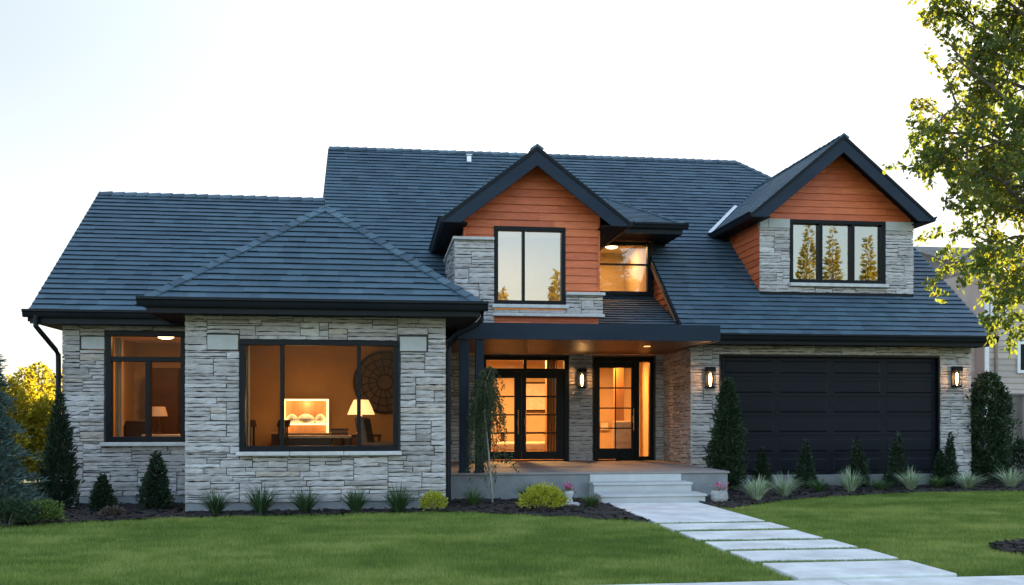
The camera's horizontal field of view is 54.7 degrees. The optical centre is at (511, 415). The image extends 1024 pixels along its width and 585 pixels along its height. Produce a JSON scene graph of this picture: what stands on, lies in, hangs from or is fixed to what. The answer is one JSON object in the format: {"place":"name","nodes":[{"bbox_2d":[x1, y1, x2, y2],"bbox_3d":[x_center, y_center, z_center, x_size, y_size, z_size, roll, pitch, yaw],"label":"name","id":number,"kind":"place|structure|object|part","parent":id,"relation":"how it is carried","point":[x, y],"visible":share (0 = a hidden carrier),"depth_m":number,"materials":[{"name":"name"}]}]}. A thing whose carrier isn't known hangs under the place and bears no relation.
{"place":"outdoors","nodes":[
{"label":"outdoors","id":0,"kind":"place"},
{"bbox_2d":[97,504,127,515],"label":"shrub","id":1,"kind":"object","parent":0,"point":[111,511],"visible":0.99,"depth_m":15.01,"materials":[{"name":"brown plant"}]},
{"bbox_2d":[123,421,144,436],"bbox_3d":[-6.858,0.594,18.161,0.523,0.987,0.520,0,0,-27],"label":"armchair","id":2,"kind":"object","parent":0,"point":[133,428],"visible":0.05,"depth_m":18.31,"materials":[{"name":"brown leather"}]},
{"bbox_2d":[0,463,1021,576],"bbox_3d":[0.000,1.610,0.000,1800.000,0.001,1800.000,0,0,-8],"label":"ground","id":3,"kind":"structure","parent":0,"point":[229,516],"depth_m":16.05,"materials":[{"name":"green plant"}]},
{"bbox_2d":[0,374,43,481],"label":"golden tree","id":4,"kind":"object","parent":3,"relation":"on","point":[15,390],"visible":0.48,"depth_m":22.62,"materials":[{"name":"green plant"}]},
{"bbox_2d":[3,367,45,443],"bbox_3d":[-11.676,0.205,23.625,1.680,2.730,1.618,1,-1,-7],"label":"golden tree","id":5,"kind":"object","parent":3,"relation":"on","point":[29,383],"visible":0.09,"depth_m":23.64,"materials":[{"name":"yellow plant"}]},
{"bbox_2d":[13,396,62,479],"bbox_3d":[-10.944,0.552,23.180,1.564,2.041,1.478,-3,0,-7],"label":"golden tree","id":6,"kind":"object","parent":3,"relation":"on","point":[42,411],"visible":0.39,"depth_m":22.93,"materials":[{"name":"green plant"}]},
{"bbox_2d":[24,361,61,418],"bbox_3d":[-12.215,0.085,25.695,1.920,2.972,2.077,-1,-1,-7],"label":"golden tree","id":7,"kind":"object","parent":3,"relation":"on","point":[48,385],"visible":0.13,"depth_m":25.61,"materials":[{"name":"yellow plant"}]},
{"bbox_2d":[43,367,63,440],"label":"golden tree","id":8,"kind":"object","parent":3,"relation":"on","point":[54,378],"depth_m":28.00,"materials":[{"name":"yellow plant"}]},
{"bbox_2d":[0,489,650,524],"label":"mulch bed","id":9,"kind":"object","parent":3,"relation":"on","point":[207,514],"visible":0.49,"depth_m":15.58,"materials":[{"name":"brown wood"}]},
{"bbox_2d":[0,493,40,528],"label":"shrub","id":10,"kind":"object","parent":9,"relation":"on","point":[18,505],"visible":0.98,"depth_m":13.47,"materials":[{"name":"green plant"}]},
{"bbox_2d":[0,354,73,527],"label":"blue spruce","id":11,"kind":"object","parent":9,"relation":"on","point":[13,485],"visible":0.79,"depth_m":14.04,"materials":[{"name":"green plant"}]},
{"bbox_2d":[17,497,68,525],"bbox_3d":[-6.672,1.355,14.009,0.694,0.416,0.703,0,0,-38],"label":"round shrub","id":12,"kind":"object","parent":9,"relation":"on","point":[45,506],"visible":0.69,"depth_m":13.93,"materials":[{"name":"green plant"}]},
{"bbox_2d":[31,388,84,508],"bbox_3d":[-7.377,0.550,16.049,0.805,2.040,0.866,0,0,-32],"label":"columnar conifer","id":13,"kind":"object","parent":9,"relation":"on","point":[57,456],"visible":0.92,"depth_m":15.97,"materials":[{"name":"green plant"}]},
{"bbox_2d":[85,472,122,510],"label":"dwarf conifer","id":14,"kind":"object","parent":9,"relation":"on","point":[101,496],"visible":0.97,"depth_m":15.79,"materials":[{"name":"green plant"}]},
{"bbox_2d":[134,450,175,509],"bbox_3d":[-5.829,1.064,16.131,0.622,1.014,0.714,0,0,-33],"label":"dwarf conifer","id":15,"kind":"object","parent":9,"relation":"on","point":[155,489],"visible":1,"depth_m":15.99,"materials":[{"name":"green plant"}]},
{"bbox_2d":[197,486,238,513],"bbox_3d":[-4.565,1.306,15.261,0.865,0.468,0.915,0,0,-8],"label":"grass tuft","id":16,"kind":"object","parent":9,"relation":"on","point":[215,506],"visible":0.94,"depth_m":15.18,"materials":[{"name":"green plant"}]},
{"bbox_2d":[232,483,292,513],"bbox_3d":[-3.891,1.267,15.399,1.117,0.546,1.050,0,0,-8],"label":"grass tuft","id":17,"kind":"object","parent":9,"relation":"on","point":[261,502],"visible":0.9,"depth_m":15.29,"materials":[{"name":"green plant"}]},
{"bbox_2d":[279,486,330,512],"bbox_3d":[-3.251,1.302,15.418,1.021,0.477,1.008,0,0,-8],"label":"grass tuft","id":18,"kind":"object","parent":9,"relation":"on","point":[303,504],"visible":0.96,"depth_m":15.37,"materials":[{"name":"green plant"}]},
{"bbox_2d":[333,486,380,512],"bbox_3d":[-2.460,1.309,15.564,0.908,0.461,0.916,0,0,-8],"label":"grass tuft","id":19,"kind":"object","parent":9,"relation":"on","point":[355,503],"visible":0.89,"depth_m":15.49,"materials":[{"name":"green plant"}]},
{"bbox_2d":[374,481,421,512],"bbox_3d":[-1.774,1.274,15.638,1.009,0.532,0.966,0,0,-8],"label":"grass tuft","id":20,"kind":"object","parent":9,"relation":"on","point":[398,504],"visible":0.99,"depth_m":15.55,"materials":[{"name":"green plant"}]},
{"bbox_2d":[418,489,447,511],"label":"yellow shrub","id":21,"kind":"object","parent":9,"relation":"on","point":[438,499],"visible":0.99,"depth_m":15.64,"materials":[{"name":"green plant"}]},
{"bbox_2d":[461,486,488,505],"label":"grass tuft","id":22,"kind":"object","parent":9,"relation":"on","point":[472,500],"visible":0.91,"depth_m":16.60,"materials":[{"name":"green plant"}]},
{"bbox_2d":[464,366,518,501],"bbox_3d":[-0.385,0.356,17.282,0.970,2.432,0.757,0,0,-40],"label":"weeping tree","id":23,"kind":"object","parent":9,"relation":"on","point":[484,401],"visible":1,"depth_m":17.18,"materials":[{"name":"green plant"}]},
{"bbox_2d":[512,481,535,500],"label":"grass tuft","id":24,"kind":"object","parent":9,"relation":"on","point":[518,490],"visible":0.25,"depth_m":17.57,"materials":[{"name":"green plant"}]},
{"bbox_2d":[515,482,570,509],"bbox_3d":[0.505,1.316,15.973,0.839,0.495,0.841,0,0,42],"label":"yellow shrub","id":25,"kind":"object","parent":9,"relation":"on","point":[544,491],"visible":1,"depth_m":15.79,"materials":[{"name":"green plant"}]},
{"bbox_2d":[561,481,579,505],"bbox_3d":[0.964,1.321,16.795,0.320,0.417,0.308,0,0,-8],"label":"flower urn","id":26,"kind":"object","parent":9,"relation":"on","point":[568,493],"visible":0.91,"depth_m":16.72,"materials":[{"name":"stone"}]},
{"bbox_2d":[575,494,602,506],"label":"grass tuft","id":27,"kind":"object","parent":9,"relation":"on","point":[591,502],"visible":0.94,"depth_m":16.39,"materials":[{"name":"green plant"}]},
{"bbox_2d":[21,133,999,510],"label":"house","id":28,"kind":"structure","parent":3,"relation":"on","point":[797,303],"depth_m":20.44,"materials":[{"name":"stone"}]},
{"bbox_2d":[115,338,122,436],"bbox_3d":[-6.889,-0.175,17.371,0.126,2.350,0.103,0,0,-8],"label":"curtain","id":29,"kind":"object","parent":28,"relation":"hanging from","point":[118,391],"visible":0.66,"depth_m":17.34,"materials":[{"name":"fabric"}]},
{"bbox_2d":[134,371,144,420],"bbox_3d":[-7.699,0.085,20.706,0.760,2.030,0.052,0,0,-8],"label":"interior door","id":30,"kind":"structure","parent":28,"relation":"in","point":[139,395],"depth_m":20.67,"materials":[{"name":"wood"}]},
{"bbox_2d":[100,331,186,445],"bbox_3d":[-6.215,-0.460,17.100,1.660,1.980,0.270,0,0,-7],"label":"window","id":31,"kind":"structure","parent":28,"relation":"in","point":[147,440],"depth_m":17.07,"materials":[{"name":"paint"}]},
{"bbox_2d":[141,434,180,435],"bbox_3d":[-6.452,0.730,18.516,0.800,0.740,0.500,0,0,-8],"label":"table","id":32,"kind":"object","parent":28,"relation":"on","point":[164,435],"visible":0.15,"depth_m":18.30,"materials":[{"name":"wood"}]},
{"bbox_2d":[152,407,167,433],"bbox_3d":[-6.654,0.100,18.641,0.340,0.520,0.340,0,0,-8],"label":"table lamp","id":33,"kind":"object","parent":32,"relation":"on","point":[159,411],"visible":0.85,"depth_m":18.55,"materials":[{"name":"fabric"}]},
{"bbox_2d":[152,368,180,433],"bbox_3d":[-7.057,0.075,20.141,0.620,2.050,0.520,0,0,-8],"label":"tall cabinet","id":34,"kind":"object","parent":28,"relation":"on","point":[166,388],"visible":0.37,"depth_m":19.90,"materials":[{"name":"brown wood"}]},
{"bbox_3d":[-7.024,0.075,19.892,0.580,1.850,0.018,0,0,-7],"label":"door","id":35,"kind":"part","parent":34,"relation":"part of","materials":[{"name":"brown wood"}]},
{"bbox_2d":[246,345,249,445],"bbox_3d":[-4.329,-0.200,16.124,0.116,2.400,0.103,0,0,-8],"label":"curtain","id":36,"kind":"object","parent":28,"relation":"hanging from","point":[247,395],"visible":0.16,"depth_m":16.10,"materials":[{"name":"fabric"}]},
{"bbox_2d":[250,420,256,445],"bbox_3d":[-4.314,0.590,16.639,0.484,1.021,0.480,0,0,27],"label":"wooden chair","id":37,"kind":"object","parent":28,"relation":"on","point":[253,423],"visible":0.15,"depth_m":16.87,"materials":[{"name":"brown wood"}]},
{"bbox_2d":[277,420,290,445],"bbox_3d":[-4.108,0.590,16.967,0.484,1.021,0.480,0,0,-36],"label":"wooden chair","id":38,"kind":"object","parent":28,"relation":"on","point":[287,423],"visible":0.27,"depth_m":16.99,"materials":[{"name":"brown wood"}]},
{"bbox_2d":[269,432,356,445],"bbox_3d":[-3.793,0.665,19.719,2.000,0.631,0.530,0,0,-8],"label":"sideboard","id":39,"kind":"object","parent":28,"relation":"on","point":[274,440],"visible":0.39,"depth_m":19.48,"materials":[{"name":"brown wood"}]},
{"bbox_2d":[285,399,328,432],"bbox_3d":[-4.084,0.015,19.635,0.875,0.664,0.370,0,0,-8],"label":"fireplace","id":40,"kind":"object","parent":39,"relation":"on","point":[307,415],"visible":0.92,"depth_m":19.74,"materials":[{"name":"beige"}]},
{"bbox_2d":[236,339,401,455],"bbox_3d":[-3.082,-0.278,15.899,2.600,1.847,0.270,0,0,-7],"label":"window","id":41,"kind":"structure","parent":28,"relation":"in","point":[282,450],"depth_m":15.85,"materials":[{"name":"paint"}]},
{"bbox_2d":[288,435,351,445],"bbox_3d":[-3.449,0.728,17.500,1.220,0.745,0.600,0,0,-8],"label":"writing desk","id":42,"kind":"object","parent":28,"relation":"on","point":[310,440],"visible":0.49,"depth_m":17.22,"materials":[{"name":"brown wood"}]},
{"bbox_2d":[341,434,380,444],"bbox_3d":[-2.846,0.728,18.688,0.760,0.745,0.500,0,0,-8],"label":"side table","id":43,"kind":"object","parent":28,"relation":"on","point":[355,435],"visible":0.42,"depth_m":18.43,"materials":[{"name":"brown wood"}]},
{"bbox_2d":[330,428,348,434],"bbox_3d":[-3.193,0.323,18.340,0.327,0.154,0.240,0,0,-8],"label":"book stack","id":44,"kind":"object","parent":43,"relation":"on","point":[339,431],"visible":0.81,"depth_m":18.23,"materials":[{"name":"brown paper"}]},
{"bbox_2d":[347,400,374,433],"bbox_3d":[-2.846,0.030,18.688,0.513,0.640,0.513,0,0,-8],"label":"table lamp","id":45,"kind":"object","parent":43,"relation":"on","point":[366,408],"visible":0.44,"depth_m":18.53,"materials":[{"name":"beige fabric"}]},
{"bbox_2d":[353,351,392,413],"bbox_3d":[-2.615,-0.674,20.353,1.300,1.301,0.070,0,0,-8],"label":"wall plaque","id":46,"kind":"object","parent":28,"relation":"attached to","point":[377,380],"depth_m":20.34,"materials":[{"name":"brown wood"}]},
{"bbox_2d":[355,416,392,444],"bbox_3d":[-2.264,0.559,17.166,0.812,1.082,0.900,0,0,2],"label":"armchair","id":47,"kind":"object","parent":28,"relation":"on","point":[367,437],"visible":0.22,"depth_m":16.86,"materials":[{"name":"brown fabric"}]},
{"bbox_2d":[491,442,544,450],"bbox_3d":[0.220,0.880,24.841,1.450,0.420,0.500,0,0,-8],"label":"bench","id":48,"kind":"object","parent":28,"relation":"on","point":[534,446],"visible":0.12,"depth_m":24.61,"materials":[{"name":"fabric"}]},
{"bbox_2d":[484,356,569,460],"bbox_3d":[0.303,-0.151,22.689,2.027,2.398,0.210,0,0,-7],"label":"french door","id":49,"kind":"structure","parent":28,"relation":"in","point":[519,375],"depth_m":22.69,"materials":[{"name":"black paint"}]},
{"bbox_2d":[492,226,568,308],"bbox_3d":[0.355,-2.888,19.387,1.508,1.605,0.250,0,0,-7],"label":"window","id":50,"kind":"structure","parent":28,"relation":"in","point":[522,303],"depth_m":19.37,"materials":[{"name":"paint"}]},
{"bbox_2d":[526,382,544,410],"bbox_3d":[0.581,-0.500,26.837,0.840,0.800,0.036,0,0,-8],"label":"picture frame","id":51,"kind":"object","parent":28,"relation":"attached to","point":[535,389],"visible":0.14,"depth_m":26.83,"materials":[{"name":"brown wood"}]},
{"bbox_2d":[545,361,556,450],"bbox_3d":[0.943,-0.175,23.728,0.283,2.450,0.104,0,0,-8],"label":"curtain","id":52,"kind":"object","parent":28,"relation":"hanging from","point":[550,408],"visible":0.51,"depth_m":23.73,"materials":[{"name":"brown fabric"}]},
{"bbox_2d":[577,368,586,388],"bbox_3d":[1.607,-0.842,22.723,0.194,0.460,0.162,0,0,-8],"label":"wall lantern","id":53,"kind":"object","parent":28,"relation":"attached to","point":[582,378],"depth_m":22.73,"materials":[{"name":"paint"}]},
{"bbox_2d":[600,422,608,430],"bbox_3d":[2.526,0.300,27.093,0.260,0.240,0.036,0,0,-8],"label":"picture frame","id":54,"kind":"object","parent":28,"relation":"attached to","point":[604,424],"visible":0.82,"depth_m":27.08,"materials":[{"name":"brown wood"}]},
{"bbox_2d":[605,246,617,248],"bbox_3d":[2.446,-4.128,24.327,0.336,0.075,0.336,0,0,-8],"label":"ceiling light","id":55,"kind":"object","parent":28,"relation":"attached to","point":[611,247],"visible":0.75,"depth_m":24.24,"materials":[{"name":"beige"}]},
{"bbox_2d":[593,356,654,460],"bbox_3d":[2.595,-0.153,22.990,1.447,2.403,0.210,0,0,-7],"label":"front door","id":56,"kind":"structure","parent":28,"relation":"in","point":[614,454],"depth_m":22.98,"materials":[{"name":"black paint"}]},
{"bbox_2d":[600,241,650,294],"bbox_3d":[2.326,-3.407,22.993,1.815,1.235,0.135,0,0,-7],"label":"window","id":57,"kind":"structure","parent":28,"relation":"in","point":[614,243],"depth_m":23.01,"materials":[{"name":"paint"}]},
{"bbox_2d":[705,367,715,388],"bbox_3d":[4.200,-0.794,20.987,0.194,0.460,0.162,0,0,-8],"label":"wall lantern","id":58,"kind":"object","parent":28,"relation":"attached to","point":[709,377],"depth_m":20.96,"materials":[{"name":"paint"}]},
{"bbox_2d":[721,355,939,474],"bbox_3d":[6.915,0.003,21.557,4.960,2.565,0.260,0,0,-7],"label":"garage door","id":59,"kind":"structure","parent":28,"relation":"in","point":[825,401],"depth_m":21.55,"materials":[{"name":"paint"}]},
{"bbox_2d":[789,219,888,287],"bbox_3d":[7.335,-3.630,22.313,2.330,1.500,0.270,0,0,-7],"label":"window","id":60,"kind":"structure","parent":28,"relation":"in","point":[819,282],"depth_m":22.31,"materials":[{"name":"paint"}]},
{"bbox_2d":[951,366,962,387],"bbox_3d":[9.753,-0.838,21.718,0.194,0.460,0.162,0,0,-8],"label":"wall lantern","id":61,"kind":"object","parent":28,"relation":"attached to","point":[955,370],"depth_m":21.69,"materials":[{"name":"paint"}]},
{"bbox_2d":[699,473,1023,507],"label":"mulch bed","id":62,"kind":"object","parent":3,"relation":"on","point":[808,493],"visible":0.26,"depth_m":19.56,"materials":[{"name":"brown wood"}]},
{"bbox_2d":[710,481,728,501],"bbox_3d":[3.682,1.351,17.540,0.330,0.368,0.350,0,0,38],"label":"flower pot","id":63,"kind":"object","parent":62,"relation":"on","point":[718,495],"visible":0.99,"depth_m":17.42,"materials":[{"name":"stone"}]},
{"bbox_2d":[701,377,748,488],"bbox_3d":[4.312,0.396,19.962,0.963,2.350,0.984,0,0,38],"label":"cypress","id":64,"kind":"object","parent":62,"relation":"on","point":[720,443],"visible":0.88,"depth_m":19.77,"materials":[{"name":"green plant"}]},
{"bbox_2d":[732,474,778,500],"bbox_3d":[4.386,1.278,17.739,1.002,0.523,1.056,0,0,-8],"label":"grass clump","id":65,"kind":"object","parent":62,"relation":"on","point":[757,491],"visible":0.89,"depth_m":17.64,"materials":[{"name":"green plant"}]},
{"bbox_2d":[751,446,775,487],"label":"dwarf conifer","id":66,"kind":"object","parent":62,"relation":"on","point":[761,465],"visible":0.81,"depth_m":20.60,"materials":[{"name":"green plant"}]},
{"bbox_2d":[762,472,809,495],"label":"grass clump","id":67,"kind":"object","parent":62,"relation":"on","point":[785,488],"visible":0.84,"depth_m":18.64,"materials":[{"name":"green plant"}]},
{"bbox_2d":[790,438,818,487],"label":"dwarf conifer","id":68,"kind":"object","parent":62,"relation":"on","point":[803,472],"visible":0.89,"depth_m":20.66,"materials":[{"name":"green plant"}]},
{"bbox_2d":[805,477,845,491],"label":"grass clump","id":69,"kind":"object","parent":62,"relation":"on","point":[817,487],"visible":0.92,"depth_m":19.59,"materials":[{"name":"green plant"}]},
{"bbox_2d":[832,466,872,491],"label":"grass clump","id":70,"kind":"object","parent":62,"relation":"on","point":[849,486],"visible":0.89,"depth_m":19.68,"materials":[{"name":"green plant"}]},
{"bbox_2d":[842,435,872,487],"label":"dwarf conifer","id":71,"kind":"object","parent":62,"relation":"on","point":[862,465],"visible":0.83,"depth_m":20.85,"materials":[{"name":"green plant"}]},
{"bbox_2d":[863,478,894,489],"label":"grass clump","id":72,"kind":"object","parent":62,"relation":"on","point":[878,485],"visible":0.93,"depth_m":20.12,"materials":[{"name":"green plant"}]},
{"bbox_2d":[879,431,910,486],"bbox_3d":[8.204,0.937,21.024,0.633,1.266,0.684,1,0,-8],"label":"dwarf conifer","id":73,"kind":"object","parent":62,"relation":"on","point":[896,456],"visible":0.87,"depth_m":20.98,"materials":[{"name":"green plant"}]},
{"bbox_2d":[889,466,927,489],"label":"grass clump","id":74,"kind":"object","parent":62,"relation":"on","point":[910,482],"visible":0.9,"depth_m":20.25,"materials":[{"name":"green plant"}]},
{"bbox_2d":[919,474,950,487],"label":"grass clump","id":75,"kind":"object","parent":62,"relation":"on","point":[935,483],"visible":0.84,"depth_m":20.70,"materials":[{"name":"green plant"}]},
{"bbox_2d":[940,431,960,485],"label":"dwarf conifer","id":76,"kind":"object","parent":62,"relation":"on","point":[949,461],"visible":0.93,"depth_m":21.20,"materials":[{"name":"green plant"}]},
{"bbox_2d":[945,469,988,488],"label":"grass clump","id":77,"kind":"object","parent":62,"relation":"on","point":[967,482],"visible":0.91,"depth_m":20.53,"materials":[{"name":"green plant"}]},
{"bbox_2d":[963,370,1022,483],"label":"columnar yew","id":78,"kind":"object","parent":62,"relation":"on","point":[997,447],"visible":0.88,"depth_m":21.70,"materials":[{"name":"green plant"}]},
{"bbox_2d":[988,466,1023,486],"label":"grass clump","id":79,"kind":"object","parent":62,"relation":"on","point":[1013,479],"visible":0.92,"depth_m":20.85,"materials":[{"name":"green plant"}]},
{"bbox_2d":[1006,435,1023,479],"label":"dark shrub","id":80,"kind":"object","parent":62,"relation":"on","point":[1017,450],"visible":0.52,"depth_m":22.75,"materials":[{"name":"green plant"}]},
{"bbox_2d":[914,246,1023,461],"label":"neighbour house","id":81,"kind":"structure","parent":3,"relation":"on","point":[1010,370],"depth_m":32.42,"materials":[{"name":"beige plastic"}]},
{"bbox_2d":[990,292,1007,316],"bbox_3d":[15.877,-3.642,32.289,0.602,0.871,0.060,0,0,-7],"label":"window","id":82,"kind":"structure","parent":81,"relation":"in","point":[991,307],"depth_m":32.24,"materials":[{"name":"paint"}]},
{"bbox_2d":[1017,341,1023,372],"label":"window","id":83,"kind":"structure","parent":81,"relation":"in","point":[1020,356],"depth_m":32.35,"materials":[{"name":"paint"}]},
{"bbox_2d":[1002,393,1023,471],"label":"board fence","id":84,"kind":"object","parent":3,"relation":"on","point":[1018,399],"visible":0.2,"depth_m":25.94,"materials":[{"name":"wood"}]},
{"bbox_2d":[0,490,1023,584],"bbox_3d":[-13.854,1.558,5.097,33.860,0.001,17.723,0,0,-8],"label":"lawn","id":85,"kind":"structure","parent":0,"point":[380,555],"depth_m":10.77,"materials":[{"name":"green plant"}]},
{"bbox_2d":[0,0,1023,384],"label":"sky","id":86,"kind":"structure","parent":0,"point":[210,97],"materials":[{"name":"white"}]},
{"bbox_2d":[614,368,623,420],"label":"tall column","id":87,"kind":"structure","parent":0,"point":[619,392],"depth_m":25.06,"materials":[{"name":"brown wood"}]},
{"bbox_2d":[613,421,630,447],"bbox_3d":[2.808,0.605,24.356,0.600,0.930,0.640,0,0,13],"label":"armchair","id":88,"kind":"object","parent":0,"point":[623,438],"visible":0.37,"depth_m":24.07,"materials":[{"name":"fabric"}]},
{"bbox_2d":[610,502,764,523],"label":"stepping slab","id":89,"kind":"structure","parent":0,"point":[684,512],"depth_m":15.51,"materials":[{"name":"concrete"}]},
{"bbox_2d":[619,575,1023,584],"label":"sidewalk","id":90,"kind":"structure","parent":0,"point":[997,580],"depth_m":9.10,"materials":[{"name":"concrete"}]},
{"bbox_2d":[762,560,956,579],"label":"stepping slab","id":91,"kind":"structure","parent":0,"point":[851,570],"depth_m":9.72,"materials":[{"name":"concrete"}]},
{"bbox_2d":[736,496,1023,576],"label":"lawn","id":92,"kind":"structure","parent":0,"point":[958,575],"depth_m":12.61,"materials":[{"name":"green plant"}]},
{"bbox_2d":[882,0,1023,358],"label":"broadleaf tree","id":93,"kind":"object","parent":92,"relation":"on","point":[997,189],"visible":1,"depth_m":11.10,"materials":[{"name":"green plant"}]},
{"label":"mulch bed","id":94,"kind":"structure","parent":92,"relation":"on","visible":0},
{"bbox_2d":[988,538,1023,553],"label":"bark mulch","id":95,"kind":"object","parent":94,"relation":"on","point":[1011,545],"visible":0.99,"depth_m":11.43,"materials":[{"name":"brown wood"}]},
{"bbox_2d":[929,448,950,485],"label":"dwarf conifer","id":96,"kind":"object","parent":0,"point":[937,469],"visible":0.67,"depth_m":21.32,"materials":[{"name":"green plant"}]},
{"label":"lawn","id":97,"kind":"structure","parent":0,"visible":0},
{"bbox_2d":[660,522,788,532],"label":"stepping slab","id":98,"kind":"structure","parent":97,"relation":"on","point":[707,526],"depth_m":13.58,"materials":[{"name":"concrete"}]},
{"bbox_2d":[679,530,821,540],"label":"stepping slab","id":99,"kind":"structure","parent":97,"relation":"on","point":[745,534],"depth_m":12.71,"materials":[{"name":"concrete"}]},
{"bbox_2d":[657,520,904,565],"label":"grass","id":100,"kind":"structure","parent":97,"relation":"on","point":[758,549],"depth_m":12.08,"materials":[{"name":"green plant"}]},
{"bbox_2d":[705,539,857,551],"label":"stepping slab","id":101,"kind":"structure","parent":97,"relation":"on","point":[770,544],"depth_m":11.72,"materials":[{"name":"concrete"}]},
{"bbox_2d":[730,549,897,562],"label":"stepping slab","id":102,"kind":"structure","parent":97,"relation":"on","point":[818,554],"depth_m":10.77,"materials":[{"name":"concrete"}]}
]}

